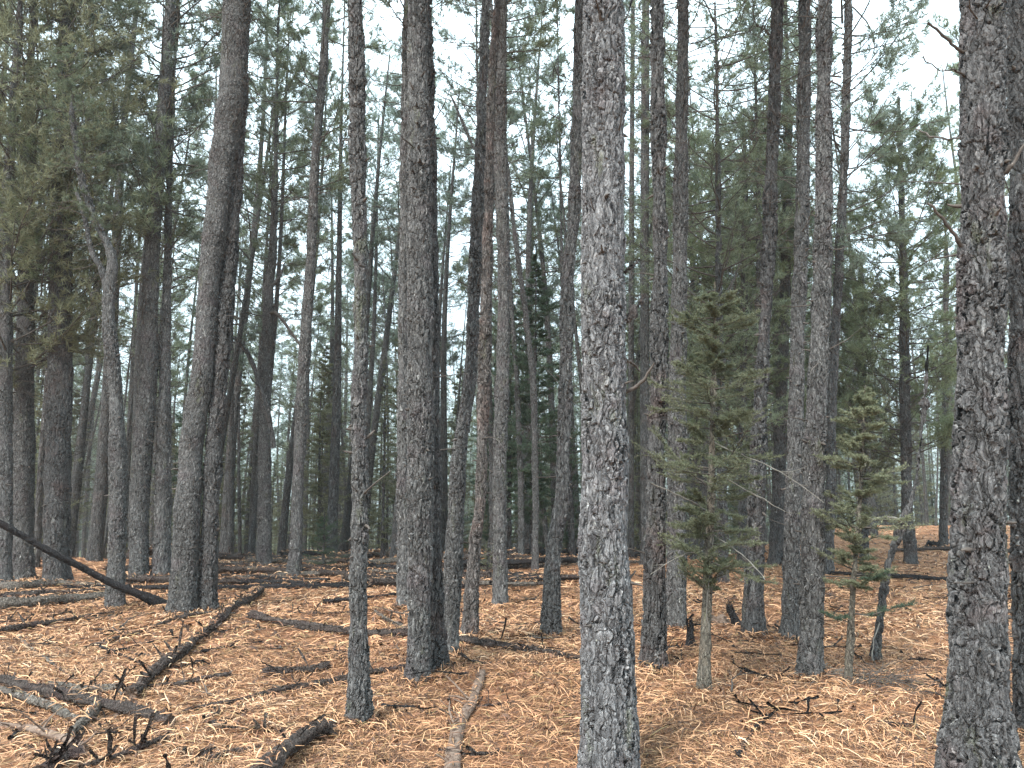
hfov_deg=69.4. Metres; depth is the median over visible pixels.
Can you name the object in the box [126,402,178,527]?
background pine
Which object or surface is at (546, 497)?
background fir
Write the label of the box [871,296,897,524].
background pine
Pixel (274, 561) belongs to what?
fallen log
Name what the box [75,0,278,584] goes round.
pine tree
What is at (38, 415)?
background fir
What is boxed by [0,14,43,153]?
background pine
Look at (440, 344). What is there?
dead pole
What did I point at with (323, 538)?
evergreen
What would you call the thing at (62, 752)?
fallen log
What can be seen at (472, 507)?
background fir
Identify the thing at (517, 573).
fallen log
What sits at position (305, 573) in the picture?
fallen log
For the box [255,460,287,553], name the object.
background fir
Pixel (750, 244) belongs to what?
background pine
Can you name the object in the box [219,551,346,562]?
fallen log
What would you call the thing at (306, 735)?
fallen log
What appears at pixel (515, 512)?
dead pole
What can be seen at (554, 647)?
fallen twig
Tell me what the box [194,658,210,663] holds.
fallen twig
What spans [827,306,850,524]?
background pine
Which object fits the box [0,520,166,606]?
leaning log
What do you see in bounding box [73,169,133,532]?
background pine
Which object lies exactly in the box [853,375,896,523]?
background fir
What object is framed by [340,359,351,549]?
dead pole
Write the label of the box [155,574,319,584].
fallen log
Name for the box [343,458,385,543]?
background fir
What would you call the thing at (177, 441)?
background fir
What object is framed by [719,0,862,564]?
pine tree
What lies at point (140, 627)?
fallen twig
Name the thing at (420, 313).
pine tree
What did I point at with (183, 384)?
background pine
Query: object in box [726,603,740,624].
burnt snag
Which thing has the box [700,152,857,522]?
pine tree
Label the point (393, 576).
fallen log
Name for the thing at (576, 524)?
background fir
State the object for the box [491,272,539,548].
background pine
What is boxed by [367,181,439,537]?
background pine
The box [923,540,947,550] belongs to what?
old stump
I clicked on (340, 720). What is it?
fallen needles
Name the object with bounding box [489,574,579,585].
fallen log
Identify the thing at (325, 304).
background pine
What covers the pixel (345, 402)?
background pine
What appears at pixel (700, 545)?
background pine
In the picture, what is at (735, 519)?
background fir
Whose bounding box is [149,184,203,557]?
background pine
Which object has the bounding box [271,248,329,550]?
background pine
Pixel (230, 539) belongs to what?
dead pole
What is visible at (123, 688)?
fallen branch
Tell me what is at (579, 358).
dead pole
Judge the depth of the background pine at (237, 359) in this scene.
18.89 m
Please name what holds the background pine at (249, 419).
on the ground
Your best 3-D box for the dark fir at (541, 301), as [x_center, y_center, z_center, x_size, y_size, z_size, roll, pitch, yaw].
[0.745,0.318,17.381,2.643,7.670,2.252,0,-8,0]
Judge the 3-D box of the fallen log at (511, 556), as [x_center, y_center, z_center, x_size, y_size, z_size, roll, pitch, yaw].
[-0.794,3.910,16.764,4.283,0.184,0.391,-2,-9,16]
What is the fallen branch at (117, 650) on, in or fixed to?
on the ground
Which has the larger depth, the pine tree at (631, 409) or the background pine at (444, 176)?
the background pine at (444, 176)
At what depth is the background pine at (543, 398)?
48.62 m
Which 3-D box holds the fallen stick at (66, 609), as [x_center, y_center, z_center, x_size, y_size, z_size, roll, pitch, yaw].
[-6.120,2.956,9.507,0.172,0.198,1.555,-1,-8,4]
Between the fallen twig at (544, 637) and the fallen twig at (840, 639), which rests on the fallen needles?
the fallen twig at (544, 637)
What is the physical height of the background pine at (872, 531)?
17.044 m
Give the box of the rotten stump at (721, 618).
[711,614,730,624]
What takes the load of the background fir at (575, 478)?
on the ground
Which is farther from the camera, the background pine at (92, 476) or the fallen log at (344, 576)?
the background pine at (92, 476)
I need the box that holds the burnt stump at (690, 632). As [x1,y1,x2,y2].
[684,617,697,647]
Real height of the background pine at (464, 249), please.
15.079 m
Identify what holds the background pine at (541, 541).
on the ground
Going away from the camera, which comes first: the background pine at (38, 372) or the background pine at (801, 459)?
the background pine at (38, 372)
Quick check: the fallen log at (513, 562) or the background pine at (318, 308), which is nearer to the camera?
the fallen log at (513, 562)
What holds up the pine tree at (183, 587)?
on the ground
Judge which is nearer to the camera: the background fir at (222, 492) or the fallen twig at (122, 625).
the fallen twig at (122, 625)
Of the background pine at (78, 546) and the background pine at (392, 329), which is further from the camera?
the background pine at (78, 546)
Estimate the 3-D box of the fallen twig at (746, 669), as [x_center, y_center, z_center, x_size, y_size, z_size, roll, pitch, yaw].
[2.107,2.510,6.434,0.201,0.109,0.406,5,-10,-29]
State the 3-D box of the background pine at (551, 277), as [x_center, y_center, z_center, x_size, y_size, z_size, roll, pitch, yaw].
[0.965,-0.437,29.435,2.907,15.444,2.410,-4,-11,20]
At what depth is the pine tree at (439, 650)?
7.06 m
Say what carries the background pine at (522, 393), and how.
on the ground
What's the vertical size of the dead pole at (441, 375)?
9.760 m
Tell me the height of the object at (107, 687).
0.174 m
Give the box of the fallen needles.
[0,525,1023,767]
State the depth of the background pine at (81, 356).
36.79 m
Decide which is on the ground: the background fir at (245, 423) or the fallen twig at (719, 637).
the background fir at (245, 423)
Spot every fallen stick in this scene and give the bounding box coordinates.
[0,608,71,622]
[287,602,349,613]
[426,690,514,713]
[877,701,922,728]
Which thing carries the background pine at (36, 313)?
on the ground
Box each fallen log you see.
[0,578,100,590]
[0,581,129,609]
[0,582,104,596]
[0,611,114,633]
[0,662,175,724]
[0,685,81,721]
[0,708,96,750]
[33,726,88,767]
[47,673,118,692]
[60,694,101,739]
[63,577,395,589]
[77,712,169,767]
[83,606,217,648]
[103,561,236,572]
[113,585,264,700]
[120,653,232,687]
[126,534,272,557]
[126,570,255,584]
[150,568,330,581]
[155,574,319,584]
[162,744,263,767]
[163,663,404,714]
[218,561,337,569]
[218,561,348,572]
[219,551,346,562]
[227,571,320,578]
[228,548,373,563]
[244,565,273,570]
[246,556,330,562]
[246,601,407,636]
[250,713,336,767]
[258,565,396,575]
[261,648,332,677]
[279,546,373,557]
[322,572,543,602]
[332,549,389,558]
[341,564,381,581]
[367,556,443,563]
[367,566,442,573]
[368,562,395,568]
[368,578,542,585]
[373,609,407,627]
[382,571,492,578]
[388,551,561,558]
[435,669,485,767]
[443,551,639,561]
[443,557,536,586]
[443,563,544,570]
[459,618,579,658]
[462,565,509,578]
[463,556,577,565]
[488,569,576,577]
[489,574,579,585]
[491,559,639,565]
[507,548,578,554]
[508,572,578,579]
[829,569,946,580]
[896,544,1008,551]
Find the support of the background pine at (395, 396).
on the ground
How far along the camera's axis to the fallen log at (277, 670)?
6.69 m
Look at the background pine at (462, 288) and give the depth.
23.72 m
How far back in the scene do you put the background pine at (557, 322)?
26.11 m
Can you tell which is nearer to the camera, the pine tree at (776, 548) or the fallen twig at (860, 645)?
the fallen twig at (860, 645)
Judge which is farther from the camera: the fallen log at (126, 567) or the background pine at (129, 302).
the background pine at (129, 302)
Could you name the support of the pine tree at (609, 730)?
on the ground
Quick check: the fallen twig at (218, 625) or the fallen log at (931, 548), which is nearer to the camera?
the fallen twig at (218, 625)
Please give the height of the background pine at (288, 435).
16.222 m
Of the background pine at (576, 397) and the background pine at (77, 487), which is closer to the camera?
the background pine at (77, 487)
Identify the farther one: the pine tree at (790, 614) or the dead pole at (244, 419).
the dead pole at (244, 419)
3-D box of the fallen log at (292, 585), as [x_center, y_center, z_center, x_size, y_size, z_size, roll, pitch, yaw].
[-4.602,3.382,12.565,5.724,0.234,0.879,0,-8,0]
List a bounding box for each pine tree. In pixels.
[0,0,142,579]
[0,0,192,580]
[0,0,197,581]
[36,42,139,610]
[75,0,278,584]
[99,0,273,582]
[163,0,278,615]
[190,0,334,611]
[205,0,346,563]
[248,0,395,576]
[280,0,401,552]
[331,0,390,728]
[364,0,445,608]
[390,0,476,672]
[395,0,466,684]
[401,0,563,551]
[430,0,565,570]
[433,0,562,606]
[441,0,520,656]
[444,0,544,636]
[451,96,528,554]
[509,0,581,556]
[537,0,583,637]
[577,0,654,767]
[623,0,665,557]
[623,0,689,564]
[623,0,704,673]
[623,0,815,584]
[625,103,780,559]
[626,0,748,630]
[650,89,838,567]
[663,0,841,440]
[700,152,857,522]
[711,0,903,641]
[713,0,959,574]
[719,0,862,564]
[731,0,814,638]
[767,0,871,679]
[788,90,1010,563]
[805,249,939,556]
[874,195,960,545]
[900,0,1023,767]
[931,12,1009,441]
[1005,0,1023,735]
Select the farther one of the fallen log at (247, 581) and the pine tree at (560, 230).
the pine tree at (560, 230)
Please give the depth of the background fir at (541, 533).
31.54 m
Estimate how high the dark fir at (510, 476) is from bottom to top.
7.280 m
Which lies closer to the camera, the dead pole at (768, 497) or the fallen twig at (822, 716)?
the fallen twig at (822, 716)
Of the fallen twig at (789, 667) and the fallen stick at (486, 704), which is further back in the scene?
the fallen twig at (789, 667)
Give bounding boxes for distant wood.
[13,317,1010,557]
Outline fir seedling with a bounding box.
[480,537,492,570]
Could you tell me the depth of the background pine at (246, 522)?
29.40 m
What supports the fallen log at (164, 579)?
on the ground
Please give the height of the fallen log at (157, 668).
0.408 m
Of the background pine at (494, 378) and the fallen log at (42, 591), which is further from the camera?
the background pine at (494, 378)
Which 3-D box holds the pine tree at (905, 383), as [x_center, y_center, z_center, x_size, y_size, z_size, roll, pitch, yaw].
[9.102,-1.592,17.400,4.902,11.581,5.392,-4,-9,26]
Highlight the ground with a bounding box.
[0,525,1023,767]
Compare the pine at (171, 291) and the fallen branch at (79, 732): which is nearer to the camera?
the fallen branch at (79, 732)
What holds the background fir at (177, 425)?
on the ground
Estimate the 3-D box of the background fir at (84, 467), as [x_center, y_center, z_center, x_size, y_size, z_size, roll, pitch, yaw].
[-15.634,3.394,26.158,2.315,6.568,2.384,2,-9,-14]
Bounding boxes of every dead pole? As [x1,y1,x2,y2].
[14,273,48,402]
[34,95,100,567]
[75,372,101,556]
[82,381,100,480]
[103,271,138,557]
[123,338,134,457]
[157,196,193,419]
[171,358,183,464]
[194,231,246,553]
[233,243,250,553]
[235,346,251,492]
[309,371,319,550]
[338,388,348,548]
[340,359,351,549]
[368,255,397,556]
[438,254,459,457]
[438,263,457,476]
[444,240,493,552]
[447,295,476,459]
[447,382,457,479]
[450,226,479,451]
[492,227,549,546]
[512,396,546,545]
[544,130,582,450]
[624,207,652,440]
[747,393,772,483]
[765,463,770,521]
[835,382,844,524]
[847,309,858,502]
[931,329,938,525]
[934,348,953,501]
[948,365,955,500]
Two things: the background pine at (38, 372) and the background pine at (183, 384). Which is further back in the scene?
the background pine at (183, 384)
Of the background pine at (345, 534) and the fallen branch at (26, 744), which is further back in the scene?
the background pine at (345, 534)
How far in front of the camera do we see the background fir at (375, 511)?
31.23 m
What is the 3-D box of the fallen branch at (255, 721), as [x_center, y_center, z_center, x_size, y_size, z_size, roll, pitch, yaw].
[-1.848,2.253,4.919,0.482,0.123,0.144,-2,-9,12]
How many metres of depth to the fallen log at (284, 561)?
16.03 m
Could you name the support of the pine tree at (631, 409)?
on the ground
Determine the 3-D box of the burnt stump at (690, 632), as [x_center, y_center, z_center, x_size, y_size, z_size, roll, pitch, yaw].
[1.835,2.574,7.615,0.161,0.349,0.160,0,-8,0]
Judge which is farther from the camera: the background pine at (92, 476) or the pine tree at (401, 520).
the background pine at (92, 476)
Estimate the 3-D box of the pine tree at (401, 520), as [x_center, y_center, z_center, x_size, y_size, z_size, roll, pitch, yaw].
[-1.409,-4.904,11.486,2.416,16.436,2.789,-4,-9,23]
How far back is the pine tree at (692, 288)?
19.08 m
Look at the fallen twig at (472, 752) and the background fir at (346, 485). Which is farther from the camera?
the background fir at (346, 485)
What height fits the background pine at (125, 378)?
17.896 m
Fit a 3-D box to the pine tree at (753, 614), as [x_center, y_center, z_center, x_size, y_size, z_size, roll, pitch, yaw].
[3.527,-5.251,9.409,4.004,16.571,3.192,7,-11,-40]
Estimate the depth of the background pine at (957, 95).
25.27 m
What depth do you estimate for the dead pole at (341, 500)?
33.62 m
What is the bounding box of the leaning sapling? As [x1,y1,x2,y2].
[869,345,930,663]
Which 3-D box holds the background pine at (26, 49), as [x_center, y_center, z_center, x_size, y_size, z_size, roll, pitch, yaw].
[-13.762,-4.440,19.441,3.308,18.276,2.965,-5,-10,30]
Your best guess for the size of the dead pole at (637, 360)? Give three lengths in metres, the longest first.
12.609 x 1.457 x 1.444 m
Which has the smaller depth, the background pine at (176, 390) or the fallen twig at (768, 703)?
the fallen twig at (768, 703)
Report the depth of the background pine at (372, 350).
26.12 m
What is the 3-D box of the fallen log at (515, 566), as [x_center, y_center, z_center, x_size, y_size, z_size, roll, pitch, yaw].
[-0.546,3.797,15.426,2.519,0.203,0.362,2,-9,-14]
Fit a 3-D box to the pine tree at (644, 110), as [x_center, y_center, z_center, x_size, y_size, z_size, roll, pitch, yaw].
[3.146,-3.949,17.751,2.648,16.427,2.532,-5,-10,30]
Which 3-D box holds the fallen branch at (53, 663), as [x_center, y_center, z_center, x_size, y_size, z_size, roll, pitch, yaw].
[-4.287,2.590,6.973,0.111,0.158,2.838,8,-12,-44]
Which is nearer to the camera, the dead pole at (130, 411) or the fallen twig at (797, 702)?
the fallen twig at (797, 702)
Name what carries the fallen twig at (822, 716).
on the fallen needles
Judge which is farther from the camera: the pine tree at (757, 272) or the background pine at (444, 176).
the background pine at (444, 176)
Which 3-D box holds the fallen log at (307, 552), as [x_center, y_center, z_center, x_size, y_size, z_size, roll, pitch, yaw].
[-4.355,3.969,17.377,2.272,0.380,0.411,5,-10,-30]
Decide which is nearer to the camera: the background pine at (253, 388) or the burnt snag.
the burnt snag
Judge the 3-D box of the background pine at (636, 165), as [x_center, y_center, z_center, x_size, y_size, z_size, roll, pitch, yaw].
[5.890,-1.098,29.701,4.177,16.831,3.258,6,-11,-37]
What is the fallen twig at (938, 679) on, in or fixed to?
on the ground
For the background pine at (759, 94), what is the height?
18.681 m
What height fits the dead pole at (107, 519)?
9.551 m
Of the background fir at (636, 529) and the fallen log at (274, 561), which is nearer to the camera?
the fallen log at (274, 561)
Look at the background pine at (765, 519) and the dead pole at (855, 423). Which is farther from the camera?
the background pine at (765, 519)
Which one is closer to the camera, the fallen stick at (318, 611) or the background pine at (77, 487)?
the fallen stick at (318, 611)
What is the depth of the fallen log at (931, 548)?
20.12 m
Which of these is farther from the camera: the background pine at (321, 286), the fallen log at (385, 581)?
the background pine at (321, 286)
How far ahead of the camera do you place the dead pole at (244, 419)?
30.16 m
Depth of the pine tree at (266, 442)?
15.95 m
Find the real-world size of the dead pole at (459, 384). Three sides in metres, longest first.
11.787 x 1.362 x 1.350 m
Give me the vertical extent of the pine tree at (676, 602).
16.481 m
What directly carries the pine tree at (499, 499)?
on the ground
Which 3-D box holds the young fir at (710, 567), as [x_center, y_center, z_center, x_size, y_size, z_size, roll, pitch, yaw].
[1.769,0.840,6.333,1.342,3.570,1.383,0,-8,0]
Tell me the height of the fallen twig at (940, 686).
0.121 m
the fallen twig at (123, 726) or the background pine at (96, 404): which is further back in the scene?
the background pine at (96, 404)
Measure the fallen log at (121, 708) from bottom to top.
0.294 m
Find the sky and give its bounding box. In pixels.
[0,0,1009,524]
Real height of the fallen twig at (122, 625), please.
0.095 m
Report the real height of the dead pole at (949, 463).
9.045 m
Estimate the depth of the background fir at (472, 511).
51.00 m
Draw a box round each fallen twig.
[0,706,35,714]
[30,636,57,644]
[87,612,125,619]
[95,723,160,739]
[110,612,152,627]
[110,718,141,729]
[120,623,155,629]
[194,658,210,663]
[197,681,215,696]
[211,622,236,632]
[375,605,408,614]
[381,703,434,715]
[408,667,467,678]
[438,745,499,755]
[457,652,490,664]
[526,630,558,638]
[531,643,577,651]
[666,755,696,767]
[668,637,682,660]
[696,632,732,642]
[712,670,751,691]
[732,644,781,658]
[732,661,778,679]
[734,694,802,711]
[740,669,779,678]
[771,666,803,677]
[779,696,841,720]
[787,695,818,706]
[824,637,861,647]
[845,644,865,665]
[899,650,946,665]
[905,677,944,686]
[925,683,944,697]
[926,671,945,691]
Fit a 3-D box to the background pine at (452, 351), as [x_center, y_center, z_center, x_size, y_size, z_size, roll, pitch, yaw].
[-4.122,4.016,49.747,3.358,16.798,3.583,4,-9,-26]
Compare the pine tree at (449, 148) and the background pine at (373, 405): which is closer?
the pine tree at (449, 148)
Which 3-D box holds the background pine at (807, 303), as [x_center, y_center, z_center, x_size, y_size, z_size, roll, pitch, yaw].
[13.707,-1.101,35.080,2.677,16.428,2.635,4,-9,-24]
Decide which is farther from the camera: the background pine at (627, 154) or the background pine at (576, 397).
the background pine at (576, 397)
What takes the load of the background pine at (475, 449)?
on the ground
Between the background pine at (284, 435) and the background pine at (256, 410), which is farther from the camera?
the background pine at (284, 435)
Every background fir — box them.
[14,332,73,538]
[34,390,86,543]
[35,404,84,558]
[71,389,95,542]
[82,493,108,558]
[85,395,153,552]
[149,423,178,549]
[151,379,224,526]
[172,400,249,527]
[200,440,246,538]
[218,369,252,552]
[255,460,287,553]
[271,498,277,553]
[273,450,291,549]
[288,345,350,547]
[289,359,351,551]
[338,434,381,534]
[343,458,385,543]
[350,389,395,548]
[368,339,443,537]
[447,367,487,549]
[447,404,473,545]
[463,446,486,549]
[466,387,517,550]
[466,402,515,540]
[485,372,523,543]
[538,466,565,549]
[538,494,550,548]
[539,407,579,537]
[545,419,581,548]
[550,444,580,547]
[625,298,667,557]
[626,378,639,545]
[627,385,666,557]
[664,353,715,540]
[715,336,771,528]
[715,451,737,552]
[727,475,737,537]
[825,430,855,528]
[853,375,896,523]
[873,391,924,524]
[894,388,939,524]
[918,480,938,524]
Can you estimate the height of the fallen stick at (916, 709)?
0.204 m
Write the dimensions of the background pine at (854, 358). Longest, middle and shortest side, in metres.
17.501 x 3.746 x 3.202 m
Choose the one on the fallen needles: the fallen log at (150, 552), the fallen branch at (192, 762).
the fallen branch at (192, 762)
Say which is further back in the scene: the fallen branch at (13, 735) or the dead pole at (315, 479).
the dead pole at (315, 479)
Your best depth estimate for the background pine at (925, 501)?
40.35 m
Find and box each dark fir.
[468,300,545,550]
[489,240,580,553]
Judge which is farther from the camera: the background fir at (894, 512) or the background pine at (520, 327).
the background fir at (894, 512)
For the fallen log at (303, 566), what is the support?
on the ground
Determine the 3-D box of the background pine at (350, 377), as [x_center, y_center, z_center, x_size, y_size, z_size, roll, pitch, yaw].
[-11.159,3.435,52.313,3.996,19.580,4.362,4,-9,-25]
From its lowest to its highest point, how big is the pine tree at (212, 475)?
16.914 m
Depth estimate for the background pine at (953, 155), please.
29.36 m
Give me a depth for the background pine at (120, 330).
24.12 m
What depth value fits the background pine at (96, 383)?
32.32 m
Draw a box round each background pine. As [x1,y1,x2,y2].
[0,0,55,138]
[0,0,56,439]
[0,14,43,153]
[3,103,91,458]
[12,125,50,434]
[12,143,87,446]
[12,214,46,479]
[12,266,79,419]
[34,319,94,416]
[35,280,46,445]
[39,116,144,513]
[71,36,153,557]
[71,174,127,541]
[71,321,102,552]
[71,346,101,556]
[72,0,196,561]
[72,231,108,500]
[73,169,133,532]
[77,392,100,539]
[81,287,101,557]
[91,371,102,497]
[98,140,185,549]
[98,220,180,558]
[100,162,198,518]
[119,69,216,556]
[119,277,171,430]
[122,277,190,526]
[122,366,129,411]
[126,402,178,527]
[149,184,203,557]
[149,252,189,516]
[162,206,202,501]
[163,0,349,558]
[171,329,194,495]
[174,45,240,553]
[174,326,206,465]
[197,148,264,481]
[214,0,299,559]
[218,208,262,547]
[220,276,244,513]
[234,168,300,553]
[235,343,277,553]
[237,66,307,540]
[240,338,275,541]
[241,299,296,535]
[241,309,278,494]
[241,341,285,429]
[242,0,317,554]
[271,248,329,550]
[271,324,317,551]
[271,334,296,544]
[273,106,347,551]
[274,364,310,536]
[276,56,347,554]
[276,165,329,539]
[282,143,380,551]
[282,281,353,538]
[297,269,390,535]
[309,324,343,541]
[310,208,398,536]
[310,389,321,537]
[319,66,462,537]
[324,228,398,413]
[327,32,401,551]
[328,301,380,454]
[331,87,399,531]
[334,256,396,545]
[366,345,389,538]
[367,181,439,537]
[369,189,399,500]
[373,331,397,545]
[375,1,432,557]
[377,196,466,371]
[379,135,465,395]
[380,284,398,534]
[389,140,470,446]
[434,58,494,553]
[437,224,457,340]
[440,321,477,482]
[443,20,556,550]
[444,0,580,526]
[455,331,492,545]
[460,91,581,521]
[469,348,493,548]
[472,294,512,422]
[480,272,522,499]
[491,235,519,358]
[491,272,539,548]
[507,1,570,548]
[510,190,563,547]
[511,228,521,538]
[511,308,540,548]
[511,341,558,473]
[517,253,559,547]
[524,170,582,547]
[526,94,640,528]
[537,202,581,547]
[538,328,573,445]
[541,246,581,547]
[553,288,582,484]
[563,121,650,417]
[573,234,581,438]
[575,366,581,468]
[624,159,673,441]
[624,252,635,397]
[625,272,667,519]
[626,223,671,398]
[627,30,744,545]
[635,108,761,556]
[724,130,778,437]
[727,236,767,544]
[733,87,810,472]
[765,326,788,500]
[767,404,786,530]
[789,255,810,493]
[790,140,874,387]
[791,237,811,381]
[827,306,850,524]
[831,251,891,522]
[834,133,886,535]
[837,351,855,520]
[839,294,892,524]
[839,309,856,499]
[869,319,899,524]
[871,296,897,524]
[884,245,937,524]
[914,293,954,524]
[932,274,956,405]
[942,68,960,385]
[951,61,1009,471]
[953,155,1009,362]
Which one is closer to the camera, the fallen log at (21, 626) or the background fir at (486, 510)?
the fallen log at (21, 626)
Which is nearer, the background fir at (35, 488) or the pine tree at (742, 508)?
the pine tree at (742, 508)
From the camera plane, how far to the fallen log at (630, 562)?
16.08 m
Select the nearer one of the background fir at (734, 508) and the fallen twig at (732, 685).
the fallen twig at (732, 685)
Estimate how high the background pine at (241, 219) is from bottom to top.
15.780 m
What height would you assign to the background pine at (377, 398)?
19.471 m
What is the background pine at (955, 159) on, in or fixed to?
on the ground
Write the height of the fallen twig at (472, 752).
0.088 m
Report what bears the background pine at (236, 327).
on the ground
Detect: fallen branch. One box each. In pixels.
[7,720,50,739]
[17,636,103,695]
[19,739,61,767]
[31,710,112,760]
[93,625,177,638]
[94,648,157,658]
[98,645,159,674]
[104,684,128,698]
[107,635,170,654]
[150,726,200,767]
[165,647,234,670]
[182,744,224,763]
[200,639,261,652]
[202,705,231,720]
[205,708,247,727]
[208,712,270,731]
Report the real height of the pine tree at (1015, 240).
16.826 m
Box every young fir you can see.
[368,360,396,557]
[630,282,823,690]
[796,385,936,680]
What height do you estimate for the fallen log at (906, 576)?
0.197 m
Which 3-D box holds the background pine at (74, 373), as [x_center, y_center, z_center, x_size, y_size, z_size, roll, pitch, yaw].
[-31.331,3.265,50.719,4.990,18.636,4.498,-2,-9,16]
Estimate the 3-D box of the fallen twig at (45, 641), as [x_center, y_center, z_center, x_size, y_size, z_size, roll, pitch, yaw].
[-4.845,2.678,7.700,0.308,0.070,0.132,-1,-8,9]
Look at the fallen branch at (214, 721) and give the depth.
5.09 m
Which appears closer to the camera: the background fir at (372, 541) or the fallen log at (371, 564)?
the fallen log at (371, 564)
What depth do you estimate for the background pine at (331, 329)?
29.95 m
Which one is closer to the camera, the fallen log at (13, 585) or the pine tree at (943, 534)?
the fallen log at (13, 585)
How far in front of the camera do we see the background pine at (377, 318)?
28.22 m
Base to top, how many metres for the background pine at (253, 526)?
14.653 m
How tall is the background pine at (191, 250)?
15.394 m
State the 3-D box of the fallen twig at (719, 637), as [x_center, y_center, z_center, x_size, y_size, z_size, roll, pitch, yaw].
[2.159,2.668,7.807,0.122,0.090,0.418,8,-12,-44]
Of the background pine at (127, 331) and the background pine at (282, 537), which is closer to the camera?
the background pine at (282, 537)
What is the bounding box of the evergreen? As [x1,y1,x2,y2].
[302,512,348,565]
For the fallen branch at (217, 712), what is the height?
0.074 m
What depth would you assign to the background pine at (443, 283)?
39.07 m
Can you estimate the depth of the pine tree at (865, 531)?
18.72 m
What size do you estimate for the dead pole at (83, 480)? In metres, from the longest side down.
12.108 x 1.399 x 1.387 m
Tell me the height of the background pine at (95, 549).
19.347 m
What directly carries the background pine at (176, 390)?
on the ground
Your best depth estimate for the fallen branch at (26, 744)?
4.58 m
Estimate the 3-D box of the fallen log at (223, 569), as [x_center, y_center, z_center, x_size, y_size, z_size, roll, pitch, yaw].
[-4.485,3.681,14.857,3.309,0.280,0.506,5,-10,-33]
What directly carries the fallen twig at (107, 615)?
on the fallen needles
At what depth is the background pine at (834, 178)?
31.77 m
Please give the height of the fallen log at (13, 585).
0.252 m
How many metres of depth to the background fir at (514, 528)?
21.31 m
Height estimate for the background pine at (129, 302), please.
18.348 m
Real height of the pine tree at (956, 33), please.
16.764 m
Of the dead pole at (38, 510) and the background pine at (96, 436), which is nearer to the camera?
the dead pole at (38, 510)
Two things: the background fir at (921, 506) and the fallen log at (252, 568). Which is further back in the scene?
the background fir at (921, 506)
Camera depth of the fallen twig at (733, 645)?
7.12 m
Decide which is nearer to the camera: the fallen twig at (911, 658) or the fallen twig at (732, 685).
the fallen twig at (732, 685)
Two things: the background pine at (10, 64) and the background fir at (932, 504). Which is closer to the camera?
the background pine at (10, 64)
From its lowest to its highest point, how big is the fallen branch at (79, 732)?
0.091 m
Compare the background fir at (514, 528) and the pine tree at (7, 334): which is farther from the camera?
the background fir at (514, 528)
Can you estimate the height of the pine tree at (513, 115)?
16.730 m
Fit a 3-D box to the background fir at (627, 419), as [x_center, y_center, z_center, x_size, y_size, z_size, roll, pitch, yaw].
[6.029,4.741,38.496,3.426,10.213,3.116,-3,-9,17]
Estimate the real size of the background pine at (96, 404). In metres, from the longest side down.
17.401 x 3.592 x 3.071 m
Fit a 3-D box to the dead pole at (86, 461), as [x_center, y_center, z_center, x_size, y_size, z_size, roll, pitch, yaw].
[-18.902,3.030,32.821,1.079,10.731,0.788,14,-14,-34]
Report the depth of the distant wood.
67.22 m
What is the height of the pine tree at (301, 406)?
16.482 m
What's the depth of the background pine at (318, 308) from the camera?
27.07 m
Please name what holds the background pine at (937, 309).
on the ground
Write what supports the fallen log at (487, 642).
on the ground
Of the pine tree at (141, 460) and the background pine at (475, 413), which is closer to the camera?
the pine tree at (141, 460)
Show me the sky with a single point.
(935, 49)
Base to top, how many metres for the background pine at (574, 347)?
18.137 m
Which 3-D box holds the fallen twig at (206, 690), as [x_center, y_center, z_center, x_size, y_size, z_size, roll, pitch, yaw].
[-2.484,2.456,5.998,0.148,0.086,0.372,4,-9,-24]
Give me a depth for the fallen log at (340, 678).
6.15 m
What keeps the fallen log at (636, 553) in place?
on the ground
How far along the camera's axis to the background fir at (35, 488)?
26.90 m
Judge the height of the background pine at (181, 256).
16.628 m
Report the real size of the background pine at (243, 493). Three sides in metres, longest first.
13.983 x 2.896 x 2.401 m
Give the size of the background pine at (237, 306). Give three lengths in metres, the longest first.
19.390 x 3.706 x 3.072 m
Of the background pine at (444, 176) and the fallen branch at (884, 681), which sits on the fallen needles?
the fallen branch at (884, 681)
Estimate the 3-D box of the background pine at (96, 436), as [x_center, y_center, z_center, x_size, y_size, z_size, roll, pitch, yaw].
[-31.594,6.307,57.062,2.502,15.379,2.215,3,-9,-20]
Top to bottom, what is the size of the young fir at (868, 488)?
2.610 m
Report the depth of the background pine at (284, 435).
51.67 m
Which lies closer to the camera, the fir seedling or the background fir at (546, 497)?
the fir seedling
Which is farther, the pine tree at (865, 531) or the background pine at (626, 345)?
the background pine at (626, 345)
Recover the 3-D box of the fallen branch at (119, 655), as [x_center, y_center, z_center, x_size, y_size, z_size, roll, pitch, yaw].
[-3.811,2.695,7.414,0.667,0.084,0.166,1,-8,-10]
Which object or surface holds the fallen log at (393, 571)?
on the ground
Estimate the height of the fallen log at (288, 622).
0.296 m
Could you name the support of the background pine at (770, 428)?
on the ground
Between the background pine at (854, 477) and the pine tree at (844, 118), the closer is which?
the pine tree at (844, 118)
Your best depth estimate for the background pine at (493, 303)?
30.98 m
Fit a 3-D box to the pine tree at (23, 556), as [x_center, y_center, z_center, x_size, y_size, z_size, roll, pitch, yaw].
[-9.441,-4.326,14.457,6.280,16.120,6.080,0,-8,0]
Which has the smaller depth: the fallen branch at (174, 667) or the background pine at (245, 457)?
the fallen branch at (174, 667)
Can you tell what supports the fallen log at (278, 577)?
on the ground

